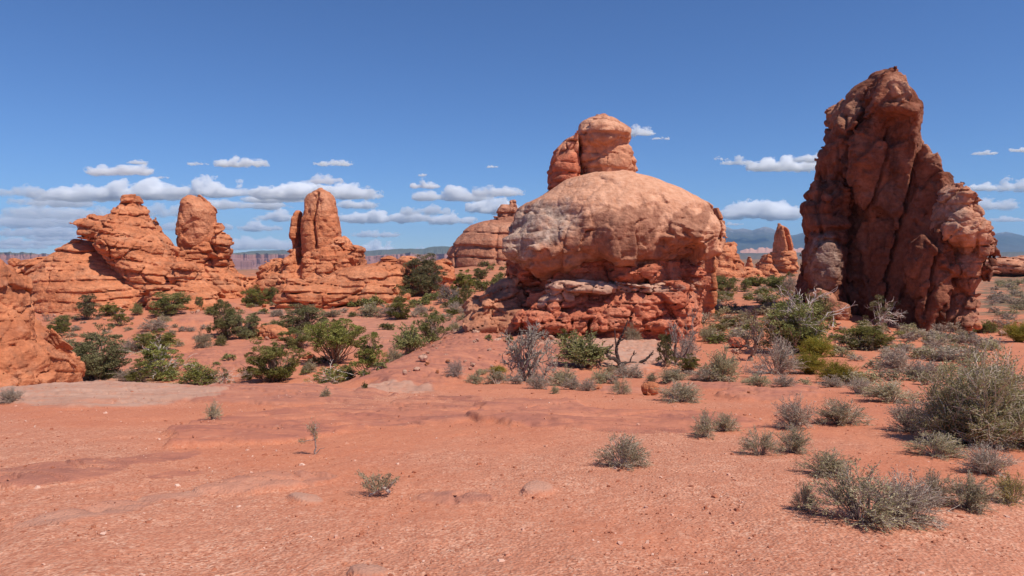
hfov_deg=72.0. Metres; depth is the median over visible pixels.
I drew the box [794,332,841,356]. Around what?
broom shrub
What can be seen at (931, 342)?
scrub tuft
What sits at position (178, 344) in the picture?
scrub tuft
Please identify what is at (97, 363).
juniper tree
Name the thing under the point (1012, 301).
scrub tuft
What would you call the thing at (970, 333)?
scrub tuft
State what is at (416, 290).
pinyon tree
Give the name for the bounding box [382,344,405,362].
grey shrub
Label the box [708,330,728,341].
scrub tuft
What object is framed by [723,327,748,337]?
scrub tuft
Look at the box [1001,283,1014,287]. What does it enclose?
scrub tuft
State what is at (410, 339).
green shrub
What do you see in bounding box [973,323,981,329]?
boulder
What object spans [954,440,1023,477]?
blackbrush shrub
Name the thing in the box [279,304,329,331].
shrub
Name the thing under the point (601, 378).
grey shrub
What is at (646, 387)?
boulder
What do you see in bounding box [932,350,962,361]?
scrub tuft
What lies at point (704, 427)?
blackbrush shrub
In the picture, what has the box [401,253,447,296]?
pinyon tree
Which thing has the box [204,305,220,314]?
green shrub
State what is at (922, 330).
scrub tuft
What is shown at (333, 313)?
grey shrub
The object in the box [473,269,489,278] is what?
juniper tree
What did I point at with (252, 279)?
rock ledge
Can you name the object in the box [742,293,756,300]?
green tuft
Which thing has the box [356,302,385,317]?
grey shrub
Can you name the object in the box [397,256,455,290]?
slickrock hump
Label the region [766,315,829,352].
juniper tree
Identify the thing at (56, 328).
juniper tree
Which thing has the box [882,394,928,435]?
blackbrush shrub
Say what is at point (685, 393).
blackbrush shrub
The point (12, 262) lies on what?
balanced stone
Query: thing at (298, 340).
shrub
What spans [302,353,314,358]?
boulder
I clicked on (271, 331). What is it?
boulder
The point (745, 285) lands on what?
juniper tree
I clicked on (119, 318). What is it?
juniper tree
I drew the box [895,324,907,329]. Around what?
scrub tuft
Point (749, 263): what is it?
rock finger
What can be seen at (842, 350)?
scrub tuft
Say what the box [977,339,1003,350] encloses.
scrub tuft
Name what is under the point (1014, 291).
scrub tuft
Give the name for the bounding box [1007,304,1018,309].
scrub tuft
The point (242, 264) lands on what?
red butte hill
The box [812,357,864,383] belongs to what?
broom shrub
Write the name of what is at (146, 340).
juniper tree
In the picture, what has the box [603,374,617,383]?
scrub tuft
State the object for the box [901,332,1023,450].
desert bush
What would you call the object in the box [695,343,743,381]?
grey shrub
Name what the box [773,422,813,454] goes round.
blackbrush shrub
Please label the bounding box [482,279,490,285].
green tuft
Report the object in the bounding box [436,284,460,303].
dead juniper
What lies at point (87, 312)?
pinyon tree
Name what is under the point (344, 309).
scrub tuft
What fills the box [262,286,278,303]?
juniper tree
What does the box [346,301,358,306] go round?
green tuft
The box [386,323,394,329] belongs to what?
green tuft
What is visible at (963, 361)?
scrub tuft
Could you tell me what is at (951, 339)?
scrub tuft
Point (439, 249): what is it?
plateau hills
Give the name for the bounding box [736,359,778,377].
dead shrub
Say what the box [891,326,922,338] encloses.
scrub tuft
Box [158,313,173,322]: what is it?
grey shrub
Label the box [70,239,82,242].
balanced stone
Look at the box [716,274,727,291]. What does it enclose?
juniper tree
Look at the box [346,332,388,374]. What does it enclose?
juniper tree
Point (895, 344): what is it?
scrub tuft
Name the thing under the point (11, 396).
blackbrush shrub
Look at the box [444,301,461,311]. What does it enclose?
bare shrub
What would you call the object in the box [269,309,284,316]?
scrub tuft
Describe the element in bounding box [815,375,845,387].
grey shrub
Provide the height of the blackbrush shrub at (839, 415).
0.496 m
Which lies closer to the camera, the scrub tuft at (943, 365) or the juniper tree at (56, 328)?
the scrub tuft at (943, 365)
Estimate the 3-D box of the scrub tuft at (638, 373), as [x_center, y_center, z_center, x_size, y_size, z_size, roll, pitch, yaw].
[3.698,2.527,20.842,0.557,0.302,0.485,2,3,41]
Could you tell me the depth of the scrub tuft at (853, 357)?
28.52 m
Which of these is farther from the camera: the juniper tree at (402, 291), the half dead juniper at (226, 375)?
the juniper tree at (402, 291)
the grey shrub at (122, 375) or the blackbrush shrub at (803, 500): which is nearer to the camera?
the blackbrush shrub at (803, 500)
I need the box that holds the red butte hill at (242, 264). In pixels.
[233,260,257,269]
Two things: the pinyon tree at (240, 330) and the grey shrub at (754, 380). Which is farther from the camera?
the pinyon tree at (240, 330)
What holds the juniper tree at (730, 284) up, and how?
on the ground
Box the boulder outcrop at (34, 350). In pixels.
[0,259,85,386]
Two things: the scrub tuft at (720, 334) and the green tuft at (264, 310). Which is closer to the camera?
the scrub tuft at (720, 334)
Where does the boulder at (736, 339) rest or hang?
on the ground
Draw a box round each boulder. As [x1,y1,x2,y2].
[259,324,288,338]
[276,331,296,340]
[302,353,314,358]
[418,355,427,360]
[641,381,658,395]
[728,337,744,347]
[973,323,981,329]
[991,319,1021,326]
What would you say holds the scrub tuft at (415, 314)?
on the ground
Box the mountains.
[722,227,1023,253]
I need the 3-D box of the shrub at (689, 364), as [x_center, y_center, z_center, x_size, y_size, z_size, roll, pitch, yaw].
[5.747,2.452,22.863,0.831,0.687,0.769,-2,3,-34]
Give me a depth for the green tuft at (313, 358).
50.04 m
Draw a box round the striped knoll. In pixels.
[755,254,781,276]
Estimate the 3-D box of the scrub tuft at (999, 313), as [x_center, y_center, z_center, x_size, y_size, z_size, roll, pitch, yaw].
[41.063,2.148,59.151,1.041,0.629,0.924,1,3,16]
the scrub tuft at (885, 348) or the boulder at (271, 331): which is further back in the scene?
the boulder at (271, 331)
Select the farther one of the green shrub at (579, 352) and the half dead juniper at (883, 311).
the half dead juniper at (883, 311)
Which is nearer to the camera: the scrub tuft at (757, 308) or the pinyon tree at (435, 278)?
the scrub tuft at (757, 308)
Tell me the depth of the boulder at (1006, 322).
51.81 m
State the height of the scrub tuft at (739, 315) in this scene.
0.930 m
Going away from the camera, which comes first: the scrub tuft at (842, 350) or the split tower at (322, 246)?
the scrub tuft at (842, 350)
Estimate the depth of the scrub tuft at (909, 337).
40.20 m
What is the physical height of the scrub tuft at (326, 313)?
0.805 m
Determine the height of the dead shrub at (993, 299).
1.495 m
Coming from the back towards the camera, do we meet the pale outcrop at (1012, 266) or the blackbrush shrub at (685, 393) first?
the pale outcrop at (1012, 266)
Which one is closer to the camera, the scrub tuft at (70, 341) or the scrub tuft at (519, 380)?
the scrub tuft at (519, 380)
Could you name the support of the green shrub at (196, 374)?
on the ground
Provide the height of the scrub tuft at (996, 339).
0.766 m
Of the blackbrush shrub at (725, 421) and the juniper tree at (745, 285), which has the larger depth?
the juniper tree at (745, 285)
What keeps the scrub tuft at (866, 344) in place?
on the ground
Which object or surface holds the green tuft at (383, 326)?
on the ground
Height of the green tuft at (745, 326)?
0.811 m
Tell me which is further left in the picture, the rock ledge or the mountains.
the rock ledge
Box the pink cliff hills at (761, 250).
[740,247,802,252]
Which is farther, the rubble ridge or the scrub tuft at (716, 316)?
the rubble ridge
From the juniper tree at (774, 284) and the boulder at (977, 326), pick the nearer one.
the boulder at (977, 326)
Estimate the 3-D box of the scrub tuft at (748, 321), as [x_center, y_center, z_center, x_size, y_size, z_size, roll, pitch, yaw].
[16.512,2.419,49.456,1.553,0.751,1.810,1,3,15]
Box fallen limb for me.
[605,320,653,367]
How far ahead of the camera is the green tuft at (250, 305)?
83.46 m
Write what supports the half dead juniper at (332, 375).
on the ground
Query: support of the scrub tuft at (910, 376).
on the ground
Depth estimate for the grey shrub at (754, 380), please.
16.41 m
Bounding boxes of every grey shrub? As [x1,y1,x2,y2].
[113,368,146,381]
[122,337,139,350]
[137,316,172,331]
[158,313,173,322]
[192,329,214,347]
[239,367,253,379]
[271,309,280,315]
[301,359,317,372]
[319,387,331,396]
[327,306,344,316]
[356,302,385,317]
[377,303,393,315]
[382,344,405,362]
[414,303,428,313]
[446,320,461,331]
[461,370,485,383]
[482,367,511,383]
[524,371,550,389]
[543,363,580,385]
[548,384,560,393]
[559,375,583,389]
[577,377,597,390]
[588,365,610,383]
[603,362,614,373]
[610,362,644,378]
[623,322,643,339]
[645,371,658,381]
[651,364,689,382]
[685,364,724,381]
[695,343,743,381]
[696,320,718,341]
[740,373,771,385]
[770,373,798,386]
[779,274,796,290]
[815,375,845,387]
[899,360,944,378]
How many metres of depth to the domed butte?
139.17 m
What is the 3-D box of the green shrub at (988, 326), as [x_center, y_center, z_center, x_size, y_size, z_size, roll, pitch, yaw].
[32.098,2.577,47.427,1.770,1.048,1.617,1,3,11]
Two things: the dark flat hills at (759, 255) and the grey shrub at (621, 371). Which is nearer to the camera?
the grey shrub at (621, 371)
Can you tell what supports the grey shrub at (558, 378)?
on the ground
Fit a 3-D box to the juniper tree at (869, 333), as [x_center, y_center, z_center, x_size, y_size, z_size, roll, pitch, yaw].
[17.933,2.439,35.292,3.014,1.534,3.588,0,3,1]
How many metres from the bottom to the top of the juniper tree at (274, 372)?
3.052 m
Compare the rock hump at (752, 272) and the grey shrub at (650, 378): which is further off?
the rock hump at (752, 272)
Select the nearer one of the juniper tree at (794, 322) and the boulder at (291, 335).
the juniper tree at (794, 322)
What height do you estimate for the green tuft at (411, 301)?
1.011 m
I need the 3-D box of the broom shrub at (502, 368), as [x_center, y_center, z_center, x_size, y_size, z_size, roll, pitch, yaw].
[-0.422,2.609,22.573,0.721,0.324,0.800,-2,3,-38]
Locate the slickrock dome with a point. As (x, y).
(381, 278)
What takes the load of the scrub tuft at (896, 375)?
on the ground
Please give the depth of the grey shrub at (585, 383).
16.07 m
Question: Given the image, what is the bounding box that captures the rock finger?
[745,257,752,266]
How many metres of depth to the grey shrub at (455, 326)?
50.32 m
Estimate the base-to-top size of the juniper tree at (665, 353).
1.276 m
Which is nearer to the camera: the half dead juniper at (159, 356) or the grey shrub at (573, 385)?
the grey shrub at (573, 385)
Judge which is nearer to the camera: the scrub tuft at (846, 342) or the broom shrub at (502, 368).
the broom shrub at (502, 368)
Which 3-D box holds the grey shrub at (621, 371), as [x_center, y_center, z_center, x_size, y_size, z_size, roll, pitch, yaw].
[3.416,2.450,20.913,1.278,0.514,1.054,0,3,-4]
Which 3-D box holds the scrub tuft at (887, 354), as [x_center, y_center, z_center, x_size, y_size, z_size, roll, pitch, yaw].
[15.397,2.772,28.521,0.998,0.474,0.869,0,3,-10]
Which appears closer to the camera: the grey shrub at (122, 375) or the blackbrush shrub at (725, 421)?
the blackbrush shrub at (725, 421)
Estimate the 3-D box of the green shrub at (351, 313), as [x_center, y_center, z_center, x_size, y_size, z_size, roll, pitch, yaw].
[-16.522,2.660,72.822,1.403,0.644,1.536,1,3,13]
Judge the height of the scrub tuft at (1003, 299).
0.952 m
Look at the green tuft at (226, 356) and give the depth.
52.01 m
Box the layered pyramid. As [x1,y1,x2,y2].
[13,194,225,312]
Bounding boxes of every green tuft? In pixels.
[162,369,181,381]
[219,353,235,359]
[242,334,252,339]
[245,303,254,307]
[258,308,268,313]
[298,369,310,374]
[304,356,321,363]
[318,355,331,362]
[340,364,353,371]
[341,369,356,379]
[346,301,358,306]
[357,297,375,306]
[357,369,369,376]
[372,293,386,304]
[372,362,386,369]
[378,322,389,329]
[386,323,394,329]
[393,294,408,301]
[407,299,423,307]
[417,294,431,304]
[429,293,440,299]
[446,296,460,304]
[471,280,481,287]
[473,283,487,290]
[480,261,490,266]
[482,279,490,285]
[483,334,492,341]
[705,332,728,343]
[708,323,726,331]
[719,318,737,327]
[738,323,764,334]
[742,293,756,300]
[750,291,763,294]
[778,286,792,293]
[826,332,842,339]
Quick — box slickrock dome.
[272,256,411,308]
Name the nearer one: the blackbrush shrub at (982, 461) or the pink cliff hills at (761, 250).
the blackbrush shrub at (982, 461)
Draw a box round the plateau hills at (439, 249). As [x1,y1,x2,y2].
[240,246,449,255]
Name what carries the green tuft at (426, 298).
on the ground
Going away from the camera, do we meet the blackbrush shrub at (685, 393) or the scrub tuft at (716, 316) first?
the blackbrush shrub at (685, 393)
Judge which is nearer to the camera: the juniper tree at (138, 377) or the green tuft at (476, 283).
the juniper tree at (138, 377)
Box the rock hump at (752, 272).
[745,267,762,277]
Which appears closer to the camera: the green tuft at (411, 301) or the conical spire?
the green tuft at (411, 301)
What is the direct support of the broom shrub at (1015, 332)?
on the ground
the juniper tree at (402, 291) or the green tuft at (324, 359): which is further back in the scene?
the juniper tree at (402, 291)
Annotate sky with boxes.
[0,0,1023,253]
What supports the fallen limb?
on the ground
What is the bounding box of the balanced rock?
[462,113,727,342]
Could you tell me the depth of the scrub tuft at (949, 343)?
34.17 m
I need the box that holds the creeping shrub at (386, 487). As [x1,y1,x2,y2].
[356,469,400,496]
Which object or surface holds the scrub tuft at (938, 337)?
on the ground
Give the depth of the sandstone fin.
52.28 m
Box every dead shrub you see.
[40,313,54,320]
[505,370,527,383]
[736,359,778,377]
[983,294,1001,305]
[990,312,1023,327]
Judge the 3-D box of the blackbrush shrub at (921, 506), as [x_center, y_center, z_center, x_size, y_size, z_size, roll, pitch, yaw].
[2.747,1.466,4.898,0.642,0.462,0.635,0,3,-2]
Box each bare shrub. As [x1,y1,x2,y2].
[442,356,466,376]
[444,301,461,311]
[672,333,701,358]
[743,331,809,375]
[870,345,925,373]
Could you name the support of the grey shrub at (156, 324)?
on the ground
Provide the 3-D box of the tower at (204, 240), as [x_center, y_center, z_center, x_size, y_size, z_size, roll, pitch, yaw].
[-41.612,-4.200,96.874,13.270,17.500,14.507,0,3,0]
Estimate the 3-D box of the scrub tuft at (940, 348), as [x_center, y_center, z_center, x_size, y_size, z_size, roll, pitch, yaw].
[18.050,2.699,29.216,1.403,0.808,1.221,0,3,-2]
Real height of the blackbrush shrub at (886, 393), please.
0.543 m
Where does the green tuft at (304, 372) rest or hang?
on the ground
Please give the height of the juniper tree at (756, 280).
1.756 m
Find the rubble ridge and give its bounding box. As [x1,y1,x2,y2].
[699,241,746,277]
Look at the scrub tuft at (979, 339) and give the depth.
36.66 m
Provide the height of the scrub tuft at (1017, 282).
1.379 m
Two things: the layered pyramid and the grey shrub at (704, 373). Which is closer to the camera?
the grey shrub at (704, 373)
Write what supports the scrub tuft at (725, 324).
on the ground
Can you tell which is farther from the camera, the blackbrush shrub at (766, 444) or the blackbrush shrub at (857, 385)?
the blackbrush shrub at (857, 385)
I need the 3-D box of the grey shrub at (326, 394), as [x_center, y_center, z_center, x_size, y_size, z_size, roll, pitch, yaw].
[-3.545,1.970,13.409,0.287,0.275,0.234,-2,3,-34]
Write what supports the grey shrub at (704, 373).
on the ground
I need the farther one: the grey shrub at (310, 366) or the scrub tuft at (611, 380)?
the grey shrub at (310, 366)
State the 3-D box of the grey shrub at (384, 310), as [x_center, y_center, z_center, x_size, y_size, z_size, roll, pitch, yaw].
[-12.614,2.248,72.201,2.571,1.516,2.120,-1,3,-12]
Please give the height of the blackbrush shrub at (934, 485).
0.348 m
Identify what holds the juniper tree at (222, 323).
on the ground
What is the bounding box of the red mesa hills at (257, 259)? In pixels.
[0,251,447,267]
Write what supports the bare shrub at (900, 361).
on the ground
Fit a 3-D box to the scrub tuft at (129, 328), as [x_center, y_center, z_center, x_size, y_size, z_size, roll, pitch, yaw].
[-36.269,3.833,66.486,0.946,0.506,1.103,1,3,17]
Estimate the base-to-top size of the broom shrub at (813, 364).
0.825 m
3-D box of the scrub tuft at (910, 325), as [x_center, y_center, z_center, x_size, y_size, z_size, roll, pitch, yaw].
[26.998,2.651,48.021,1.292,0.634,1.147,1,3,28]
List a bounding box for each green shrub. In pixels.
[129,301,143,314]
[171,361,221,385]
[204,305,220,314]
[214,334,227,345]
[263,319,285,325]
[344,311,357,316]
[389,321,431,353]
[553,327,613,369]
[797,288,839,320]
[974,319,1001,333]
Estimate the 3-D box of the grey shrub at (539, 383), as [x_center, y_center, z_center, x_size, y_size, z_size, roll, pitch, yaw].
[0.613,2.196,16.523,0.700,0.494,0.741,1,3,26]
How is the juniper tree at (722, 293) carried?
on the ground
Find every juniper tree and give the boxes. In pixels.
[47,323,70,334]
[51,315,71,330]
[69,323,140,379]
[98,302,120,315]
[107,307,132,325]
[124,362,153,381]
[132,328,180,349]
[149,291,191,315]
[195,297,204,308]
[205,299,240,338]
[236,336,310,382]
[240,285,269,306]
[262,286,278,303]
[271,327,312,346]
[303,318,367,363]
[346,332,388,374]
[386,297,414,319]
[394,284,411,294]
[412,310,450,343]
[444,308,461,314]
[453,270,475,287]
[458,283,471,304]
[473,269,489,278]
[557,328,570,342]
[655,334,675,367]
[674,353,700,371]
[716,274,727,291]
[717,286,725,299]
[719,277,737,292]
[736,280,756,291]
[745,274,764,286]
[761,276,783,289]
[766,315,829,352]
[833,320,904,349]
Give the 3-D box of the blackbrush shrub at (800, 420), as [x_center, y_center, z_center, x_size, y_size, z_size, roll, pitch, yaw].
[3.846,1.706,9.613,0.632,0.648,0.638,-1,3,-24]
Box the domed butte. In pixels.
[446,200,517,267]
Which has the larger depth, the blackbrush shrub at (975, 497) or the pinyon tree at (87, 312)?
the pinyon tree at (87, 312)
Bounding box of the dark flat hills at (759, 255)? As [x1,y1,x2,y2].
[739,252,1023,259]
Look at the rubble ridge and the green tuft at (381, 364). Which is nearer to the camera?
the green tuft at (381, 364)
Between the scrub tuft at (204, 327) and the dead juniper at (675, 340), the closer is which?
the dead juniper at (675, 340)
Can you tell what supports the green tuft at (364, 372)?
on the ground
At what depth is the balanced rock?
43.90 m
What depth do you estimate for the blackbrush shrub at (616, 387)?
15.19 m
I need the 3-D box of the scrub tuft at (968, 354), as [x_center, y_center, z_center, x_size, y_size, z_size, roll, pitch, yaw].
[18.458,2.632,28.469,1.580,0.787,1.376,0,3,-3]
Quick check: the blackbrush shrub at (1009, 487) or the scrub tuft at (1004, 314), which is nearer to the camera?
the blackbrush shrub at (1009, 487)
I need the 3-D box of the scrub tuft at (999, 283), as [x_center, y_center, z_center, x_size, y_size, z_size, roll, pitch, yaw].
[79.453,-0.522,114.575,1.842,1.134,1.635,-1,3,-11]
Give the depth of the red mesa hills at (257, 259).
5460.39 m
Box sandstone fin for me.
[792,66,1002,332]
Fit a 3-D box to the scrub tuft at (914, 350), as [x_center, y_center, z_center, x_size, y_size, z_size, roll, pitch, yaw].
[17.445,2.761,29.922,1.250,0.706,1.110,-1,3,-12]
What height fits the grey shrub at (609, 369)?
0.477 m
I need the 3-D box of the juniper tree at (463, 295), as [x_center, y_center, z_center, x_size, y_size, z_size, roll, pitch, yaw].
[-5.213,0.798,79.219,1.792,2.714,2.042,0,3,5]
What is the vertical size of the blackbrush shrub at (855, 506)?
0.522 m
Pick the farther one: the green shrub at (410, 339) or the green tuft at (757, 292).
the green tuft at (757, 292)
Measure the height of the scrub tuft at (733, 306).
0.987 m
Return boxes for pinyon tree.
[66,293,104,320]
[225,309,260,338]
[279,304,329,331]
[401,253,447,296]
[403,271,430,296]
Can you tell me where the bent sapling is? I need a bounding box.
[298,417,322,453]
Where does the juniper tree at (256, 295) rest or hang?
on the ground
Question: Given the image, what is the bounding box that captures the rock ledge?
[248,276,257,284]
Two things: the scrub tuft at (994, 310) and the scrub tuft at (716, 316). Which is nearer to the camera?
the scrub tuft at (716, 316)
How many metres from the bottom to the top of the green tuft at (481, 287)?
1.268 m
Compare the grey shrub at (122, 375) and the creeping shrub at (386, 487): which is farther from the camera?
the grey shrub at (122, 375)
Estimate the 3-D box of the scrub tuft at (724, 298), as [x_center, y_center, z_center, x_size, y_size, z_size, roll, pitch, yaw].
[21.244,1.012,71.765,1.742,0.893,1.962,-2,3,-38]
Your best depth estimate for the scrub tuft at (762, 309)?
56.42 m
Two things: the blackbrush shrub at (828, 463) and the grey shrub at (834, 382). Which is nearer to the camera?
the blackbrush shrub at (828, 463)
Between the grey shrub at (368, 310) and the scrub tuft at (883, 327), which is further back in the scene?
the grey shrub at (368, 310)
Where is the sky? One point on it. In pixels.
(420, 119)
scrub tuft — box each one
[63,331,79,337]
[65,338,76,342]
[122,326,132,330]
[172,339,184,346]
[199,324,210,328]
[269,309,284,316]
[321,311,331,316]
[338,307,348,312]
[411,310,419,316]
[509,378,522,383]
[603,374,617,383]
[627,369,644,377]
[701,312,714,322]
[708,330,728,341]
[710,312,723,320]
[713,319,731,331]
[716,306,734,313]
[718,294,729,300]
[723,301,742,310]
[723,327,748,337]
[728,327,755,338]
[730,310,748,321]
[737,317,758,325]
[750,305,763,313]
[753,295,774,301]
[756,306,769,314]
[763,309,774,317]
[798,377,812,384]
[829,344,856,356]
[830,334,862,349]
[830,369,870,385]
[847,354,867,360]
[853,336,877,350]
[857,367,880,382]
[862,357,883,369]
[869,368,905,381]
[875,346,909,358]
[877,324,887,332]
[880,352,905,360]
[888,340,916,349]
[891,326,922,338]
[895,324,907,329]
[896,330,919,342]
[896,344,915,351]
[899,322,916,329]
[900,369,936,380]
[907,344,933,358]
[911,373,935,384]
[914,328,939,337]
[920,333,944,342]
[921,339,944,348]
[923,330,945,340]
[923,360,942,372]
[926,350,938,361]
[927,334,949,344]
[930,322,950,331]
[930,344,959,359]
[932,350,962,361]
[937,333,959,343]
[937,360,958,373]
[943,321,966,332]
[945,342,964,350]
[949,345,991,360]
[953,334,977,344]
[955,331,979,338]
[955,357,974,365]
[971,338,983,346]
[975,335,1006,348]
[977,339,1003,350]
[986,307,999,312]
[987,291,1006,298]
[994,281,1005,286]
[994,295,1012,302]
[994,310,1006,316]
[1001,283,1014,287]
[1002,312,1016,317]
[1007,285,1020,290]
[1007,297,1023,304]
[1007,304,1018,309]
[1007,308,1019,313]
[1008,289,1021,295]
[1009,278,1023,285]
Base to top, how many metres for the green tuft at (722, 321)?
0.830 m
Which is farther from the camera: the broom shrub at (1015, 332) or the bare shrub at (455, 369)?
the broom shrub at (1015, 332)
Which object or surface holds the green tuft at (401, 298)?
on the ground
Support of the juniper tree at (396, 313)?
on the ground
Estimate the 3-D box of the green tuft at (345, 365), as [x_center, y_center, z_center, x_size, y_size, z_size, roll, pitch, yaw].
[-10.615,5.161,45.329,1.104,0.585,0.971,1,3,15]
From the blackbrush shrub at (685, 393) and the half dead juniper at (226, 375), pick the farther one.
the half dead juniper at (226, 375)
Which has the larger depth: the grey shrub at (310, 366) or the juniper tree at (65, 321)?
the juniper tree at (65, 321)
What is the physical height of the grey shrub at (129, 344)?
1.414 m
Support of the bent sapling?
on the ground
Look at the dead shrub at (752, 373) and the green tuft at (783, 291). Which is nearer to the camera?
the dead shrub at (752, 373)
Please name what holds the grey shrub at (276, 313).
on the ground
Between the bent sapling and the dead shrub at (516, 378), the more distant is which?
the dead shrub at (516, 378)
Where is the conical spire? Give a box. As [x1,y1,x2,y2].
[769,223,798,273]
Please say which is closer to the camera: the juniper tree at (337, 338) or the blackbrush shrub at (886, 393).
the blackbrush shrub at (886, 393)
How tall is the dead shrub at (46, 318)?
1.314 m
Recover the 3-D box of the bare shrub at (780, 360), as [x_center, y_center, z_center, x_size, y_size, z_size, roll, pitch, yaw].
[8.321,2.138,22.284,1.900,1.536,1.594,0,3,-4]
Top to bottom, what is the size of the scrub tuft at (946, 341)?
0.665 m
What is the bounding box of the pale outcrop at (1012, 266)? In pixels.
[986,255,1023,276]
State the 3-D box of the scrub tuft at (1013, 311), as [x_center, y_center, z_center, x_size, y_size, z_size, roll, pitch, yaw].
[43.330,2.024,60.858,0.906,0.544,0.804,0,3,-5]
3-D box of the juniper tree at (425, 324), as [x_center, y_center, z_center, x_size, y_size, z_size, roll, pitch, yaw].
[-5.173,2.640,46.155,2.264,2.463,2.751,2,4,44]
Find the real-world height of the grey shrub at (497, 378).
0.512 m
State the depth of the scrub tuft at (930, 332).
40.48 m
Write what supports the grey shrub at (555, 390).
on the ground
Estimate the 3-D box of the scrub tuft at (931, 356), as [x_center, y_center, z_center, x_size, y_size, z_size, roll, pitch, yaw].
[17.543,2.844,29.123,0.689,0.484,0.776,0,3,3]
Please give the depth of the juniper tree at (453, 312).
71.12 m
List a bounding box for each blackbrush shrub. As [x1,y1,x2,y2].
[0,384,25,403]
[204,397,222,419]
[590,430,653,470]
[608,375,631,393]
[650,378,704,403]
[691,407,719,440]
[711,411,742,431]
[738,426,785,455]
[765,393,818,430]
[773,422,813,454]
[788,478,818,512]
[790,446,854,478]
[798,457,935,533]
[809,397,875,426]
[843,374,875,394]
[855,379,930,403]
[855,465,969,531]
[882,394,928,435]
[893,429,973,461]
[907,466,959,511]
[936,468,1003,516]
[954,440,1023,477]
[988,462,1023,507]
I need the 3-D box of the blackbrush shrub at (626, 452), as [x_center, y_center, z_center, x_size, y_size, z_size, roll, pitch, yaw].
[1.103,1.605,6.895,0.596,0.416,0.636,-2,3,-38]
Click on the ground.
(354, 413)
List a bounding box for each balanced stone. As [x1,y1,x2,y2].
[8,258,19,266]
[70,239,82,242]
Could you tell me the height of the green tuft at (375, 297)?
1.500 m
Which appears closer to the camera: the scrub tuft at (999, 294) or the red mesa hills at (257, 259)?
the scrub tuft at (999, 294)
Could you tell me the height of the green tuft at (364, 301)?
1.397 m
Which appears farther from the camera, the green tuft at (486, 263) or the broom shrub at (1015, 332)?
the green tuft at (486, 263)
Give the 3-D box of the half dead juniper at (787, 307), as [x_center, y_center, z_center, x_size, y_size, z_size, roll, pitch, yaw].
[13.237,1.765,33.720,4.319,4.027,4.808,-1,3,-22]
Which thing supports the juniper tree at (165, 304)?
on the ground
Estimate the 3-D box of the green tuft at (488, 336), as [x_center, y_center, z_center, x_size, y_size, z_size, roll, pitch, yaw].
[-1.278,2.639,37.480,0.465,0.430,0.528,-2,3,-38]
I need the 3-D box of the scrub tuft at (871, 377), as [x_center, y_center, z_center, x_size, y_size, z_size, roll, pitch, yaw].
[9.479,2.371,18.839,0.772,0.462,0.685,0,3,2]
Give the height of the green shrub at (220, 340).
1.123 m
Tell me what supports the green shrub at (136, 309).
on the ground
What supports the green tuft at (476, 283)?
on the ground
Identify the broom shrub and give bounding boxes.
[489,364,507,373]
[790,351,831,373]
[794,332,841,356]
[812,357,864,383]
[999,319,1023,342]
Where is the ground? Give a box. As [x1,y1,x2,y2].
[0,259,1023,575]
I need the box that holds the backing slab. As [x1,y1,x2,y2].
[702,208,724,315]
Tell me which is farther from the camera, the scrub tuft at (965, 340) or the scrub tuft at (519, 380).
the scrub tuft at (965, 340)
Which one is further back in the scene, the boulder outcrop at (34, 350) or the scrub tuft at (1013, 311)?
the scrub tuft at (1013, 311)
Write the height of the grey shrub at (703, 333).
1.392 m
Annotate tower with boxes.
[175,195,250,298]
[246,188,366,300]
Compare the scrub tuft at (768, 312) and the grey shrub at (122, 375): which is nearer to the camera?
the grey shrub at (122, 375)
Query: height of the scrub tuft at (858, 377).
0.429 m
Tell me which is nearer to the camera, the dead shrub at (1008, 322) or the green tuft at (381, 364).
the green tuft at (381, 364)
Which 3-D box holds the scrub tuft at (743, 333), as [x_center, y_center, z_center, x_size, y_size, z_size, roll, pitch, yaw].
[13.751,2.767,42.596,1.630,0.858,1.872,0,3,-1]
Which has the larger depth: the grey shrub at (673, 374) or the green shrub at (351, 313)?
the green shrub at (351, 313)
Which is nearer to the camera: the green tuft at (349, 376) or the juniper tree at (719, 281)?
the green tuft at (349, 376)
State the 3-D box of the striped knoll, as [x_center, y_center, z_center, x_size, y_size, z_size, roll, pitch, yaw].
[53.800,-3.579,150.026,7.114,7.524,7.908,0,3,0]
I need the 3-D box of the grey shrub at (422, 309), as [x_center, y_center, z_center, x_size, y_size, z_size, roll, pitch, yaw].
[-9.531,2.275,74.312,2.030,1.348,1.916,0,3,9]
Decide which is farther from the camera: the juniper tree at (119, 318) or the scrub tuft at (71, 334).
the juniper tree at (119, 318)
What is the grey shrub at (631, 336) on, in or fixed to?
on the ground
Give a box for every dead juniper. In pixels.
[120,335,196,379]
[209,367,239,383]
[303,363,352,383]
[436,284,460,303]
[498,317,557,381]
[663,305,701,365]
[729,308,775,360]
[754,285,854,351]
[862,294,905,326]
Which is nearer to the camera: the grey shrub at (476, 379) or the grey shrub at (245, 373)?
the grey shrub at (476, 379)
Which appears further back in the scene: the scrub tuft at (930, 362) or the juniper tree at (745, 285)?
the juniper tree at (745, 285)
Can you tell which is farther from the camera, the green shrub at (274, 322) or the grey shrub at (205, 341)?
the green shrub at (274, 322)
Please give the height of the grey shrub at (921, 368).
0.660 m
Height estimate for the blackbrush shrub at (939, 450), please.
0.324 m
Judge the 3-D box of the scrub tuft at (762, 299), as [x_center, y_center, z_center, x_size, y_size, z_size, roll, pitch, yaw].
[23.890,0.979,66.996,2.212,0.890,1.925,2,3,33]
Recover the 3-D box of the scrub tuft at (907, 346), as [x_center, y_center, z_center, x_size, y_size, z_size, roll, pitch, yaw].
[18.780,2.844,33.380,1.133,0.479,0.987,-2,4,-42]
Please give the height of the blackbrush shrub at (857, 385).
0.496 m
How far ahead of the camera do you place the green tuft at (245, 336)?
61.45 m
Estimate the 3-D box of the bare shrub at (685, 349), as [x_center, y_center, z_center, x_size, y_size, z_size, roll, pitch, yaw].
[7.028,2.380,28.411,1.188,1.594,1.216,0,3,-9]

